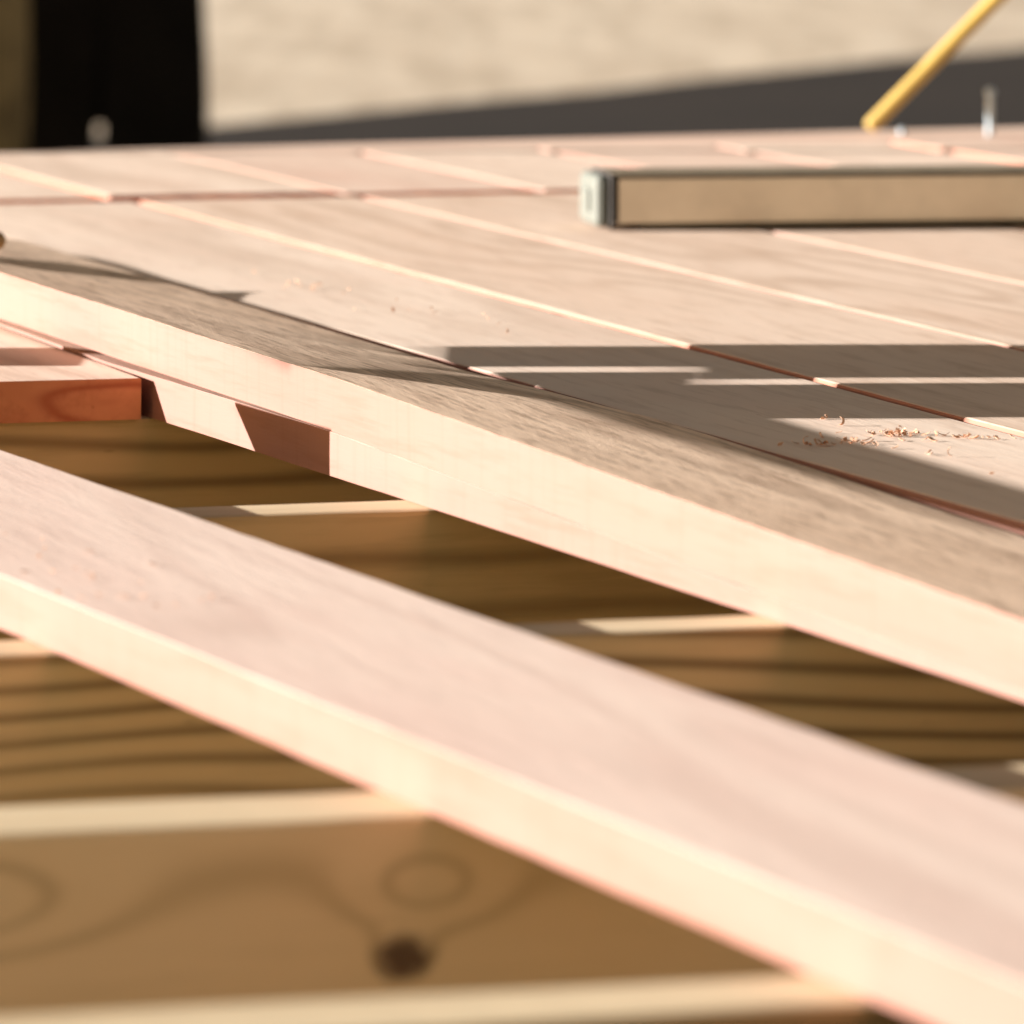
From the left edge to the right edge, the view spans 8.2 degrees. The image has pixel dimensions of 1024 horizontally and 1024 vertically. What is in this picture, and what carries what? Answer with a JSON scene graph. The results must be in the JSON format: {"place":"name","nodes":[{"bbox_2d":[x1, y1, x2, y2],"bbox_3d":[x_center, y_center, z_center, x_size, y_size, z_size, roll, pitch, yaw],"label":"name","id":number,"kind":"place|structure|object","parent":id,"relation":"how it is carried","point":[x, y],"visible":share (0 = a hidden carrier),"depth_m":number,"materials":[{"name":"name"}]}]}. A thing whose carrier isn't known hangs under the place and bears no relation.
{"place":"outdoors","nodes":[
{"label":"outdoors","id":0,"kind":"place"},
{"bbox_2d":[0,0,29,151],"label":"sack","id":1,"kind":"object","parent":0,"point":[14,62],"visible":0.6,"depth_m":10.54,"materials":[{"name":"brown fabric"}]},
{"bbox_2d":[27,0,207,151],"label":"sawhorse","id":2,"kind":"object","parent":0,"point":[129,74],"visible":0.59,"depth_m":10.95,"materials":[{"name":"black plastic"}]},
{"bbox_2d":[95,0,1023,136],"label":"ground","id":3,"kind":"structure","parent":0,"point":[275,59],"depth_m":17.85,"materials":[{"name":"beige concrete"}]},
{"bbox_2d":[95,48,1023,149],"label":"driveway","id":4,"kind":"structure","parent":0,"point":[949,93],"depth_m":14.48,"materials":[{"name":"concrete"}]},
{"bbox_3d":[-1.017,0.187,3.074,0.076,0.150,3.600,-2,6,-16],"label":"bearer","id":5,"kind":"object","parent":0,"visible":0},
{"bbox_2d":[0,415,403,507],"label":"joist","id":6,"kind":"object","parent":5,"relation":"on","point":[158,462],"visible":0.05,"depth_m":3.20,"materials":[{"name":"brown wood"}]},
{"bbox_2d":[0,328,140,422],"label":"deck board","id":7,"kind":"object","parent":6,"relation":"on","point":[41,382],"visible":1,"depth_m":3.19,"materials":[{"name":"brown wood"}]},
{"bbox_2d":[0,975,925,1023],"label":"joist","id":8,"kind":"object","parent":5,"relation":"on","point":[810,999],"visible":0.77,"depth_m":1.71,"materials":[{"name":"brown wood"}]},
{"bbox_2d":[0,450,1023,1023],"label":"loose plank","id":9,"kind":"object","parent":8,"relation":"on","point":[892,884],"visible":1,"depth_m":2.03,"materials":[{"name":"beige wood"}]},
{"bbox_2d":[5,533,213,606],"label":"wood shavings","id":10,"kind":"object","parent":9,"relation":"on","point":[58,591],"visible":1,"depth_m":2.40},
{"bbox_2d":[0,201,1023,536],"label":"deck board","id":11,"kind":"object","parent":8,"relation":"on","point":[744,405],"visible":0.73,"depth_m":3.31,"materials":[{"name":"beige wood"}]},
{"bbox_2d":[252,270,508,332],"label":"wood shavings","id":12,"kind":"object","parent":11,"relation":"on","point":[393,310],"visible":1,"depth_m":3.68},
{"bbox_2d":[777,435,994,473],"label":"wood shavings","id":13,"kind":"object","parent":11,"relation":"on","point":[844,439],"visible":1,"depth_m":2.88},
{"bbox_2d":[819,414,1016,440],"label":"wood shavings","id":14,"kind":"object","parent":11,"relation":"on","point":[898,431],"visible":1,"depth_m":2.91},
{"bbox_2d":[139,196,1023,437],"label":"deck board","id":15,"kind":"object","parent":8,"relation":"on","point":[969,381],"visible":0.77,"depth_m":3.59,"materials":[{"name":"beige wood"}]},
{"bbox_2d":[364,193,1023,351],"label":"deck board","id":16,"kind":"object","parent":8,"relation":"on","point":[969,306],"visible":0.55,"depth_m":3.87,"materials":[{"name":"beige wood"}]},
{"bbox_2d":[580,164,1023,227],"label":"straightedge","id":17,"kind":"object","parent":16,"relation":"on","point":[778,196],"visible":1,"depth_m":4.16,"materials":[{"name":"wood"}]},
{"bbox_2d":[744,225,1023,284],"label":"deck board","id":18,"kind":"object","parent":8,"relation":"on","point":[992,252],"visible":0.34,"depth_m":4.04,"materials":[{"name":"beige wood"}]},
{"bbox_2d":[987,224,1023,231],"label":"deck board","id":19,"kind":"object","parent":8,"relation":"on","point":[1019,227],"visible":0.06,"depth_m":4.19,"materials":[{"name":"beige wood"}]},
{"bbox_2d":[0,764,1023,1015],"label":"joist","id":20,"kind":"object","parent":5,"relation":"on","point":[108,906],"visible":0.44,"depth_m":2.01,"materials":[{"name":"brown wood"}]},
{"bbox_2d":[0,615,1023,806],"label":"joist","id":21,"kind":"object","parent":5,"relation":"on","point":[72,731],"visible":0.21,"depth_m":2.43,"materials":[{"name":"brown wood"}]},
{"bbox_3d":[-0.184,-0.152,4.859,3.200,0.141,0.041,-2,6,-16],"label":"joist","id":22,"kind":"object","parent":5,"relation":"on","visible":0},
{"bbox_2d":[0,172,97,203],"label":"deck board","id":23,"kind":"object","parent":22,"relation":"on","point":[15,190],"visible":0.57,"depth_m":4.45,"materials":[{"name":"beige wood"}]},
{"bbox_2d":[0,152,334,203],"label":"deck board","id":24,"kind":"object","parent":22,"relation":"on","point":[137,178],"visible":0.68,"depth_m":4.59,"materials":[{"name":"beige wood"}]},
{"bbox_2d":[177,151,532,198],"bbox_3d":[-0.109,-0.215,4.686,0.124,0.019,0.445,-2,6,-16],"label":"deck board","id":25,"kind":"object","parent":22,"relation":"on","point":[344,174],"visible":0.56,"depth_m":4.65,"materials":[{"name":"beige wood"}]},
{"bbox_2d":[359,148,628,192],"bbox_3d":[0.016,-0.219,4.722,0.123,0.019,0.445,-2,6,-16],"label":"deck board","id":26,"kind":"object","parent":22,"relation":"on","point":[536,171],"visible":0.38,"depth_m":4.76,"materials":[{"name":"beige wood"}]},
{"bbox_2d":[0,127,1023,154],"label":"border board","id":27,"kind":"object","parent":22,"relation":"on","point":[886,136],"visible":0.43,"depth_m":5.03,"materials":[{"name":"beige wood"}]},
{"bbox_2d":[898,128,905,134],"bbox_3d":[0.282,-0.272,5.137,0.005,0.011,0.005,-2,6,-16],"label":"bolt","id":28,"kind":"object","parent":27,"relation":"on","point":[901,131],"visible":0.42,"depth_m":5.13,"materials":[{"name":"metal"}]},
{"bbox_2d":[865,0,1005,131],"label":"yellow stick","id":29,"kind":"object","parent":27,"relation":"on","point":[929,66],"visible":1,"depth_m":5.12,"materials":[{"name":"paint"}]},
{"bbox_2d":[985,87,994,134],"bbox_3d":[0.345,-0.286,5.130,0.007,0.041,0.007,-2,6,-16],"label":"bolt","id":30,"kind":"object","parent":27,"relation":"on","point":[990,92],"visible":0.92,"depth_m":5.13,"materials":[{"name":"metal"}]},
{"bbox_2d":[716,142,1013,165],"bbox_3d":[0.265,-0.227,4.796,0.124,0.019,0.445,-2,6,-16],"label":"deck board","id":31,"kind":"object","parent":22,"relation":"on","point":[857,154],"visible":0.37,"depth_m":4.88,"materials":[{"name":"beige wood"}]},
{"bbox_3d":[-0.079,-0.114,4.506,3.200,0.141,0.041,-2,6,-16],"label":"joist","id":32,"kind":"object","parent":5,"relation":"on","visible":0},
{"bbox_2d":[539,145,820,167],"bbox_3d":[0.141,-0.223,4.759,0.124,0.019,0.445,-2,6,-16],"label":"deck board","id":33,"kind":"object","parent":32,"relation":"on","point":[668,156],"visible":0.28,"depth_m":4.85,"materials":[{"name":"beige wood"}]},
{"bbox_2d":[891,138,1023,163],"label":"deck board","id":34,"kind":"object","parent":32,"relation":"on","point":[1009,150],"visible":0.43,"depth_m":4.95,"materials":[{"name":"beige wood"}]},
{"bbox_3d":[1.476,0.108,3.808,0.076,0.150,3.600,-2,6,-16],"label":"bearer","id":35,"kind":"object","parent":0,"visible":0},
{"bbox_2d":[0,500,755,640],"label":"joist","id":36,"kind":"object","parent":35,"relation":"on","point":[489,573],"visible":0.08,"depth_m":2.82,"materials":[{"name":"brown wood"}]},
{"bbox_2d":[0,319,1023,701],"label":"narrow board","id":37,"kind":"object","parent":36,"relation":"on","point":[240,423],"visible":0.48,"depth_m":2.81,"materials":[{"name":"brown wood"}]},
{"bbox_2d":[0,238,1023,691],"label":"rough sawn board","id":38,"kind":"object","parent":37,"relation":"on","point":[936,584],"visible":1,"depth_m":2.73,"materials":[{"name":"beige wood"}]},
{"bbox_2d":[0,232,5,248],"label":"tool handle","id":39,"kind":"object","parent":38,"relation":"on","point":[2,240],"visible":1,"depth_m":3.67,"materials":[{"name":"brown wood"}]}
]}

